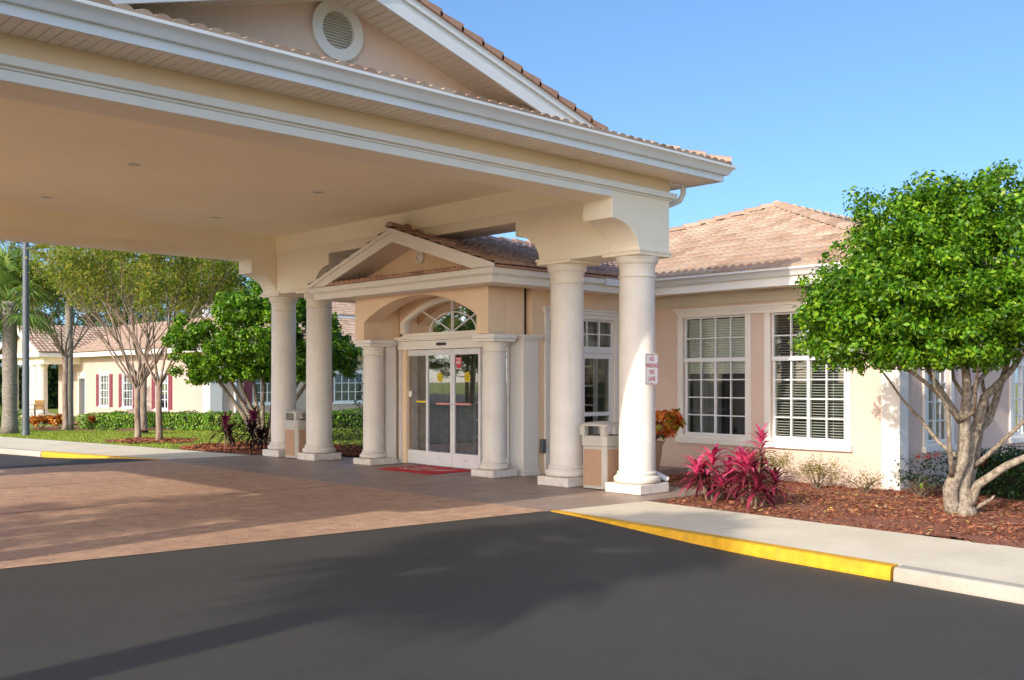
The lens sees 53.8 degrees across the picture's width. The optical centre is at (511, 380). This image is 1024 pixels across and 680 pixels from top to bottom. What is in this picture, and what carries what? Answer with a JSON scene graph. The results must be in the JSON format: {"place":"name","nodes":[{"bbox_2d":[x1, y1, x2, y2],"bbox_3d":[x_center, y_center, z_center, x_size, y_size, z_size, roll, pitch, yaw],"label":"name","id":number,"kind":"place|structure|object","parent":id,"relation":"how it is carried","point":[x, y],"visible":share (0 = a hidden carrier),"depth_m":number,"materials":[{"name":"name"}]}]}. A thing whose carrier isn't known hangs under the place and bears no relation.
{"place":"outdoors","nodes":[
{"label":"outdoors","id":0,"kind":"place"},
{"bbox_2d":[0,437,242,458],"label":"sidewalk","id":1,"kind":"structure","parent":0,"point":[84,448],"depth_m":23.47,"materials":[{"name":"concrete"}]},
{"bbox_2d":[0,460,542,568],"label":"brick driveway","id":2,"kind":"structure","parent":0,"point":[60,534],"depth_m":12.54,"materials":[{"name":"brown brick"}]},
{"bbox_2d":[0,408,543,474],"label":"lawn","id":3,"kind":"structure","parent":0,"point":[53,410],"depth_m":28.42,"materials":[{"name":"green plant"}]},
{"bbox_2d":[0,401,32,427],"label":"spiky plant","id":4,"kind":"object","parent":3,"relation":"on","point":[20,413],"visible":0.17,"depth_m":38.64,"materials":[{"name":"green plant"}]},
{"bbox_2d":[21,242,29,435],"bbox_3d":[-15.221,-2.230,31.614,0.900,7.900,0.400,0,0,-44],"label":"lamp post","id":5,"kind":"object","parent":3,"relation":"on","point":[25,365],"visible":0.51,"depth_m":31.53,"materials":[{"name":"grey metal"}]},
{"bbox_2d":[0,359,57,407],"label":"tall hedge","id":6,"kind":"object","parent":3,"relation":"on","point":[53,387],"visible":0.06,"depth_m":74.92,"materials":[{"name":"green plant"}]},
{"bbox_2d":[0,240,58,323],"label":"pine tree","id":7,"kind":"object","parent":3,"relation":"on","point":[10,245],"visible":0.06,"depth_m":78.18,"materials":[{"name":"green plant"}]},
{"bbox_2d":[0,284,64,367],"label":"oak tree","id":8,"kind":"object","parent":3,"relation":"on","point":[58,322],"visible":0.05,"depth_m":73.68,"materials":[{"name":"green plant"}]},
{"bbox_2d":[0,244,69,433],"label":"palm tree","id":9,"kind":"object","parent":3,"relation":"on","point":[10,318],"visible":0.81,"depth_m":34.63,"materials":[{"name":"green plant"}]},
{"bbox_2d":[30,400,44,415],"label":"chair","id":10,"kind":"object","parent":3,"relation":"on","point":[38,405],"visible":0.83,"depth_m":55.45,"materials":[{"name":"brown wood"}]},
{"bbox_2d":[19,421,96,430],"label":"mulch bed by the wing","id":11,"kind":"object","parent":3,"relation":"on","point":[52,428],"visible":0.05,"depth_m":41.73,"materials":[{"name":"brown wood"}]},
{"bbox_2d":[30,414,54,429],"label":"croton","id":12,"kind":"object","parent":11,"relation":"on","point":[37,419],"visible":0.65,"depth_m":41.53,"materials":[{"name":"orange plant"}]},
{"bbox_2d":[47,412,75,428],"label":"croton","id":13,"kind":"object","parent":11,"relation":"on","point":[56,420],"visible":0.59,"depth_m":41.38,"materials":[{"name":"orange plant"}]},
{"bbox_2d":[17,242,114,430],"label":"palm tree","id":14,"kind":"object","parent":11,"relation":"on","point":[68,317],"visible":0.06,"depth_m":40.29,"materials":[{"name":"grey plant"}]},
{"bbox_2d":[87,414,103,421],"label":"croton","id":15,"kind":"object","parent":11,"relation":"on","point":[91,418],"visible":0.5,"depth_m":41.13,"materials":[{"name":"orange plant"}]},
{"bbox_2d":[75,410,268,430],"bbox_3d":[-12.863,1.553,39.032,11.611,0.984,1.583,0,0,34],"label":"clipped hedge","id":16,"kind":"object","parent":11,"relation":"on","point":[183,420],"visible":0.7,"depth_m":38.81,"materials":[{"name":"green plant"}]},
{"bbox_2d":[0,257,143,429],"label":"crape myrtle","id":17,"kind":"object","parent":3,"relation":"on","point":[65,423],"visible":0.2,"depth_m":35.77,"materials":[{"name":"green plant"}]},
{"bbox_2d":[52,296,134,367],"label":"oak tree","id":18,"kind":"object","parent":3,"relation":"on","point":[81,318],"visible":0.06,"depth_m":78.59,"materials":[{"name":"green plant"}]},
{"bbox_2d":[74,285,165,325],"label":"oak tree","id":19,"kind":"object","parent":3,"relation":"on","point":[158,320],"visible":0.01,"depth_m":87.06,"materials":[{"name":"green plant"}]},
{"bbox_2d":[88,252,166,326],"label":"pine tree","id":20,"kind":"object","parent":3,"relation":"on","point":[121,324],"visible":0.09,"depth_m":72.50,"materials":[{"name":"green plant"}]},
{"bbox_2d":[43,247,212,432],"bbox_3d":[-11.831,-1.591,32.580,5.565,6.578,4.937,0,0,-44],"label":"crape myrtle","id":21,"kind":"object","parent":3,"relation":"on","point":[143,404],"visible":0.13,"depth_m":32.53,"materials":[{"name":"green plant"}]},
{"bbox_2d":[92,252,170,327],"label":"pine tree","id":22,"kind":"object","parent":3,"relation":"on","point":[121,312],"visible":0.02,"depth_m":77.90,"materials":[{"name":"green plant"}]},
{"bbox_2d":[23,244,246,437],"bbox_3d":[-10.193,-1.242,27.862,5.900,5.816,4.755,0,0,-27],"label":"crape myrtle","id":23,"kind":"object","parent":3,"relation":"on","point":[136,384],"visible":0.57,"depth_m":27.19,"materials":[{"name":"green plant"}]},
{"bbox_2d":[39,247,250,439],"bbox_3d":[-9.076,-1.343,26.456,5.248,6.018,4.716,0,0,-44],"label":"crape myrtle","id":24,"kind":"object","parent":3,"relation":"on","point":[152,285],"visible":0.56,"depth_m":25.91,"materials":[{"name":"green plant"}]},
{"bbox_2d":[106,428,194,443],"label":"mulch rings","id":25,"kind":"object","parent":3,"relation":"on","point":[131,429],"visible":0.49,"depth_m":32.09,"materials":[{"name":"wood"}]},
{"bbox_2d":[0,291,362,416],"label":"residential wing","id":26,"kind":"structure","parent":3,"relation":"on","point":[101,383],"depth_m":54.70,"materials":[{"name":"beige paint"}]},
{"bbox_2d":[81,378,84,414],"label":"door","id":27,"kind":"structure","parent":26,"relation":"in","point":[82,379],"depth_m":58.05,"materials":[{"name":"white paint"}]},
{"bbox_2d":[98,372,109,408],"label":"window","id":28,"kind":"structure","parent":26,"relation":"in","point":[105,375],"depth_m":55.65,"materials":[{"name":"white plastic"}]},
{"bbox_2d":[121,372,132,409],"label":"window","id":29,"kind":"structure","parent":26,"relation":"in","point":[128,390],"depth_m":53.53,"materials":[{"name":"white plastic"}]},
{"bbox_2d":[154,371,167,411],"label":"window","id":30,"kind":"structure","parent":26,"relation":"in","point":[165,384],"depth_m":50.10,"materials":[{"name":"white plastic"}]},
{"bbox_2d":[252,378,270,405],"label":"window","id":31,"kind":"structure","parent":26,"relation":"in","point":[258,383],"depth_m":48.44,"materials":[{"name":"white plastic"}]},
{"bbox_2d":[333,370,362,403],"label":"window","id":32,"kind":"structure","parent":26,"relation":"in","point":[346,391],"depth_m":51.83,"materials":[{"name":"white glass"}]},
{"bbox_2d":[158,262,245,318],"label":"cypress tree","id":33,"kind":"object","parent":3,"relation":"on","point":[240,290],"visible":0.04,"depth_m":70.31,"materials":[{"name":"green plant"}]},
{"bbox_2d":[172,259,251,307],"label":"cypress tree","id":34,"kind":"object","parent":3,"relation":"on","point":[234,282],"visible":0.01,"depth_m":76.77,"materials":[{"name":"green plant"}]},
{"bbox_2d":[179,443,360,455],"bbox_3d":[-5.297,1.591,23.511,3.640,0.059,6.020,0,0,-44],"label":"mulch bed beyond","id":35,"kind":"object","parent":3,"relation":"on","point":[244,452],"visible":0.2,"depth_m":22.70,"materials":[{"name":"wood"}]},
{"bbox_2d":[207,412,243,446],"bbox_3d":[-6.773,1.232,24.076,1.104,1.008,0.994,0,0,-44],"label":"cordyline","id":36,"kind":"object","parent":35,"relation":"on","point":[228,431],"visible":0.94,"depth_m":24.02,"materials":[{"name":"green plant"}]},
{"bbox_2d":[105,437,362,456],"bbox_3d":[-6.511,1.575,24.827,3.695,0.084,9.722,0,0,-44],"label":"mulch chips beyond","id":37,"kind":"object","parent":35,"relation":"on","point":[212,447],"visible":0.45,"depth_m":24.12,"materials":[{"name":"brown wood"}]},
{"bbox_2d":[230,405,270,450],"bbox_3d":[-5.849,1.189,22.948,1.236,1.264,1.047,0,0,-44],"label":"cordyline","id":38,"kind":"object","parent":35,"relation":"on","point":[251,426],"visible":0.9,"depth_m":22.93,"materials":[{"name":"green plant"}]},
{"bbox_2d":[160,278,362,443],"bbox_3d":[-6.072,-0.549,25.369,4.786,4.362,4.753,0,0,12],"label":"ligustrum tree","id":39,"kind":"object","parent":35,"relation":"on","point":[236,356],"visible":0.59,"depth_m":24.43,"materials":[{"name":"green plant"}]},
{"bbox_2d":[332,420,362,449],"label":"round bush","id":40,"kind":"object","parent":35,"relation":"on","point":[341,434],"visible":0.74,"depth_m":22.67,"materials":[{"name":"green plant"}]},
{"bbox_2d":[332,408,362,428],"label":"clipped hedge","id":41,"kind":"object","parent":3,"relation":"on","point":[338,416],"visible":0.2,"depth_m":39.84,"materials":[{"name":"green plant"}]},
{"bbox_2d":[347,366,362,437],"bbox_3d":[-3.828,0.464,25.606,0.751,1.952,0.837,0,0,-44],"label":"cypress","id":42,"kind":"object","parent":3,"relation":"on","point":[359,389],"visible":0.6,"depth_m":25.63,"materials":[{"name":"green plant"}]},
{"bbox_2d":[587,200,1023,489],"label":"building","id":43,"kind":"structure","parent":3,"relation":"on","point":[732,368],"depth_m":17.82,"materials":[{"name":"beige paint"}]},
{"bbox_2d":[684,315,744,436],"bbox_3d":[3.686,-0.085,18.171,0.136,2.140,1.340,0,0,-44],"label":"window","id":44,"kind":"structure","parent":43,"relation":"in","point":[716,364],"depth_m":18.20,"materials":[{"name":"white plastic"}]},
{"bbox_2d":[772,312,843,441],"bbox_3d":[4.965,-0.085,16.834,0.147,2.140,1.360,0,0,-44],"label":"window","id":45,"kind":"structure","parent":43,"relation":"in","point":[791,357],"depth_m":17.00,"materials":[{"name":"white plastic"}]},
{"bbox_2d":[928,366,946,442],"bbox_3d":[6.921,0.005,16.646,0.890,2.010,0.147,0,0,-44],"label":"window","id":46,"kind":"structure","parent":43,"relation":"in","point":[933,396],"depth_m":16.74,"materials":[{"name":"white plastic"}]},
{"bbox_2d":[1013,340,1023,433],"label":"window","id":47,"kind":"structure","parent":43,"relation":"in","point":[1018,378],"depth_m":19.20,"materials":[{"name":"white plastic"}]},
{"bbox_2d":[161,455,703,510],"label":"walkway","id":48,"kind":"structure","parent":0,"point":[528,492],"depth_m":15.86,"materials":[{"name":"concrete"}]},
{"bbox_2d":[283,410,305,457],"bbox_3d":[-4.400,1.094,20.956,0.514,0.988,0.514,0,0,-44],"label":"trash can","id":49,"kind":"object","parent":48,"relation":"on","point":[295,435],"visible":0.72,"depth_m":20.73,"materials":[{"name":"beige concrete"}]},
{"bbox_2d":[0,0,736,494],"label":"entrance canopy","id":50,"kind":"object","parent":48,"relation":"on","point":[284,152],"visible":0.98,"depth_m":13.17,"materials":[{"name":"beige paint"}]},
{"bbox_2d":[645,353,657,384],"bbox_3d":[1.971,-0.162,14.248,0.296,0.444,0.006,0,0,-44],"label":"no parking sign","id":51,"kind":"object","parent":50,"relation":"attached to","point":[651,368],"visible":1,"depth_m":14.24,"materials":[{"name":"white metal"}]},
{"bbox_2d":[378,465,470,473],"bbox_3d":[-1.527,1.589,18.072,1.030,0.013,1.500,0,0,-44],"label":"door mat","id":52,"kind":"object","parent":48,"relation":"on","point":[424,469],"depth_m":18.02,"materials":[{"name":"red carpet"}]},
{"bbox_2d":[308,221,618,477],"bbox_3d":[0.449,-0.570,19.964,7.140,4.380,5.344,0,0,-44],"label":"entrance vestibule","id":53,"kind":"object","parent":48,"relation":"on","point":[452,337],"visible":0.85,"depth_m":18.29,"materials":[{"name":"beige paint"}]},
{"bbox_2d":[408,350,430,463],"bbox_3d":[-1.816,0.500,19.349,0.040,2.170,0.770,0,0,-44],"label":"sliding door","id":54,"kind":"structure","parent":53,"relation":"in","point":[414,456],"depth_m":19.22,"materials":[{"name":"white metal"}]},
{"bbox_2d":[426,349,451,466],"bbox_3d":[-1.348,0.500,18.789,0.042,2.170,0.767,0,0,-44],"label":"sliding door","id":55,"kind":"structure","parent":53,"relation":"in","point":[432,458],"depth_m":18.80,"materials":[{"name":"white metal"}]},
{"bbox_2d":[452,348,481,468],"bbox_3d":[-0.815,0.500,18.229,0.042,2.170,0.767,0,0,-44],"label":"sliding door","id":56,"kind":"structure","parent":53,"relation":"in","point":[467,461],"depth_m":18.22,"materials":[{"name":"white metal"}]},
{"bbox_2d":[482,347,506,459],"bbox_3d":[-0.280,0.500,17.733,0.040,2.170,0.770,0,0,-44],"label":"sliding door","id":57,"kind":"structure","parent":53,"relation":"in","point":[506,347],"depth_m":17.96,"materials":[{"name":"white metal"}]},
{"bbox_2d":[584,319,612,353],"bbox_3d":[1.221,-0.800,18.056,1.710,0.600,0.070,0,0,-44],"label":"transom window","id":58,"kind":"structure","parent":53,"relation":"in","point":[587,349],"depth_m":18.38,"materials":[{"name":"white plastic"}]},
{"bbox_2d":[584,353,612,433],"bbox_3d":[1.532,0.547,18.352,0.851,2.085,0.050,0,0,-44],"label":"side door","id":59,"kind":"structure","parent":53,"relation":"in","point":[586,355],"depth_m":18.57,"materials":[{"name":"white plastic"}]},
{"bbox_2d":[580,421,618,489],"bbox_3d":[1.356,1.094,15.018,0.514,0.988,0.514,0,0,-44],"label":"trash can","id":60,"kind":"object","parent":48,"relation":"on","point":[600,458],"visible":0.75,"depth_m":14.81,"materials":[{"name":"beige stone"}]},
{"bbox_2d":[0,454,1023,679],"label":"asphalt road","id":61,"kind":"structure","parent":0,"point":[545,595],"depth_m":7.39,"materials":[{"name":"grey asphalt"}]},
{"bbox_2d":[0,448,42,456],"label":"curb","id":62,"kind":"object","parent":61,"relation":"on","point":[23,452],"visible":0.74,"depth_m":23.36,"materials":[{"name":"concrete"}]},
{"bbox_2d":[41,451,161,459],"bbox_3d":[-8.874,1.699,21.665,4.200,0.202,0.192,0,0,35],"label":"yellow painted curb","id":63,"kind":"object","parent":61,"relation":"on","point":[52,454],"visible":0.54,"depth_m":22.02,"materials":[{"name":"paint"}]},
{"bbox_2d":[551,510,898,580],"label":"yellow kerb","id":64,"kind":"structure","parent":61,"relation":"on","point":[850,565],"depth_m":9.74,"materials":[{"name":"paint"}]},
{"bbox_2d":[893,565,1023,603],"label":"grey kerb","id":65,"kind":"structure","parent":61,"relation":"on","point":[978,586],"depth_m":8.19,"materials":[{"name":"concrete"}]},
{"bbox_2d":[0,0,1023,366],"label":"sky","id":66,"kind":"structure","parent":0,"point":[810,101],"materials":[{"name":"blue"}]},
{"bbox_2d":[562,501,1023,584],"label":"sidewalk","id":67,"kind":"structure","parent":0,"point":[992,562],"depth_m":10.17,"materials":[{"name":"concrete"}]},
{"bbox_2d":[706,508,971,541],"bbox_3d":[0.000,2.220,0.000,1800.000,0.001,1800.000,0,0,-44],"label":"ground","id":68,"kind":"structure","parent":0,"point":[954,538],"depth_m":14.29,"materials":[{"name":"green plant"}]},
{"bbox_2d":[659,472,1023,547],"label":"mulch bed by the windows","id":69,"kind":"object","parent":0,"point":[872,521],"visible":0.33,"depth_m":12.44,"materials":[{"name":"wood"}]},
{"bbox_2d":[655,408,687,470],"bbox_3d":[2.422,1.026,16.441,0.743,1.209,1.044,0,0,-44],"label":"potted croton","id":70,"kind":"object","parent":69,"relation":"on","point":[669,427],"visible":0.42,"depth_m":16.31,"materials":[{"name":"plant"}]},
{"bbox_2d":[671,443,748,503],"bbox_3d":[2.700,1.272,13.647,0.988,0.844,1.055,0,0,-44],"label":"cordyline","id":71,"kind":"object","parent":69,"relation":"on","point":[698,465],"visible":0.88,"depth_m":13.59,"materials":[{"name":"pink plant"}]},
{"bbox_2d":[717,445,762,502],"bbox_3d":[3.059,1.252,13.368,0.650,0.785,0.899,0,0,-8],"label":"cordyline","id":72,"kind":"object","parent":69,"relation":"on","point":[739,474],"visible":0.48,"depth_m":13.32,"materials":[{"name":"pink plant"}]},
{"bbox_2d":[713,423,795,509],"bbox_3d":[3.121,1.136,12.903,0.920,1.216,1.049,0,0,-15],"label":"cordyline","id":73,"kind":"object","parent":69,"relation":"on","point":[756,472],"visible":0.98,"depth_m":12.83,"materials":[{"name":"pink plant"}]},
{"bbox_2d":[731,445,794,483],"bbox_3d":[4.052,1.366,16.445,1.130,0.679,0.942,0,0,18],"label":"thin shrub","id":74,"kind":"object","parent":69,"relation":"on","point":[781,463],"visible":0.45,"depth_m":16.35,"materials":[{"name":"beige plant"}]},
{"bbox_2d":[785,452,848,487],"bbox_3d":[4.805,1.412,15.756,0.850,0.586,0.831,0,0,-15],"label":"thin shrub","id":75,"kind":"object","parent":69,"relation":"on","point":[818,477],"visible":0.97,"depth_m":15.75,"materials":[{"name":"beige plant"}]},
{"bbox_2d":[655,473,1023,547],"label":"mulch chips","id":76,"kind":"object","parent":69,"relation":"on","point":[820,501],"visible":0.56,"depth_m":12.75,"materials":[{"name":"brown wood"}]},
{"bbox_2d":[687,491,1023,535],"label":"fallen leaves","id":77,"kind":"object","parent":69,"relation":"on","point":[876,506],"visible":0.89,"depth_m":12.70,"materials":[{"name":"brown plant"}]},
{"bbox_2d":[837,466,887,492],"bbox_3d":[5.327,1.497,15.295,0.714,0.418,0.747,0,0,-44],"label":"thin shrub","id":78,"kind":"object","parent":69,"relation":"on","point":[867,484],"visible":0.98,"depth_m":15.24,"materials":[{"name":"beige plant"}]},
{"bbox_2d":[788,158,1023,515],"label":"ligustrum tree","id":79,"kind":"object","parent":69,"relation":"on","point":[889,298],"visible":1,"depth_m":11.70,"materials":[{"name":"green plant"}]},
{"bbox_2d":[897,473,941,497],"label":"thin shrub","id":80,"kind":"object","parent":69,"relation":"on","point":[918,491],"visible":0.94,"depth_m":14.74,"materials":[{"name":"green plant"}]},
{"bbox_2d":[890,450,986,495],"bbox_3d":[6.417,1.381,15.023,1.431,0.694,1.317,0,0,-44],"label":"ixora bush","id":81,"kind":"object","parent":69,"relation":"on","point":[916,476],"visible":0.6,"depth_m":15.01,"materials":[{"name":"green plant"}]},
{"bbox_2d":[976,443,1023,500],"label":"clipped hedge","id":82,"kind":"object","parent":69,"relation":"on","point":[1008,483],"visible":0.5,"depth_m":14.58,"materials":[{"name":"green plant"}]}
]}

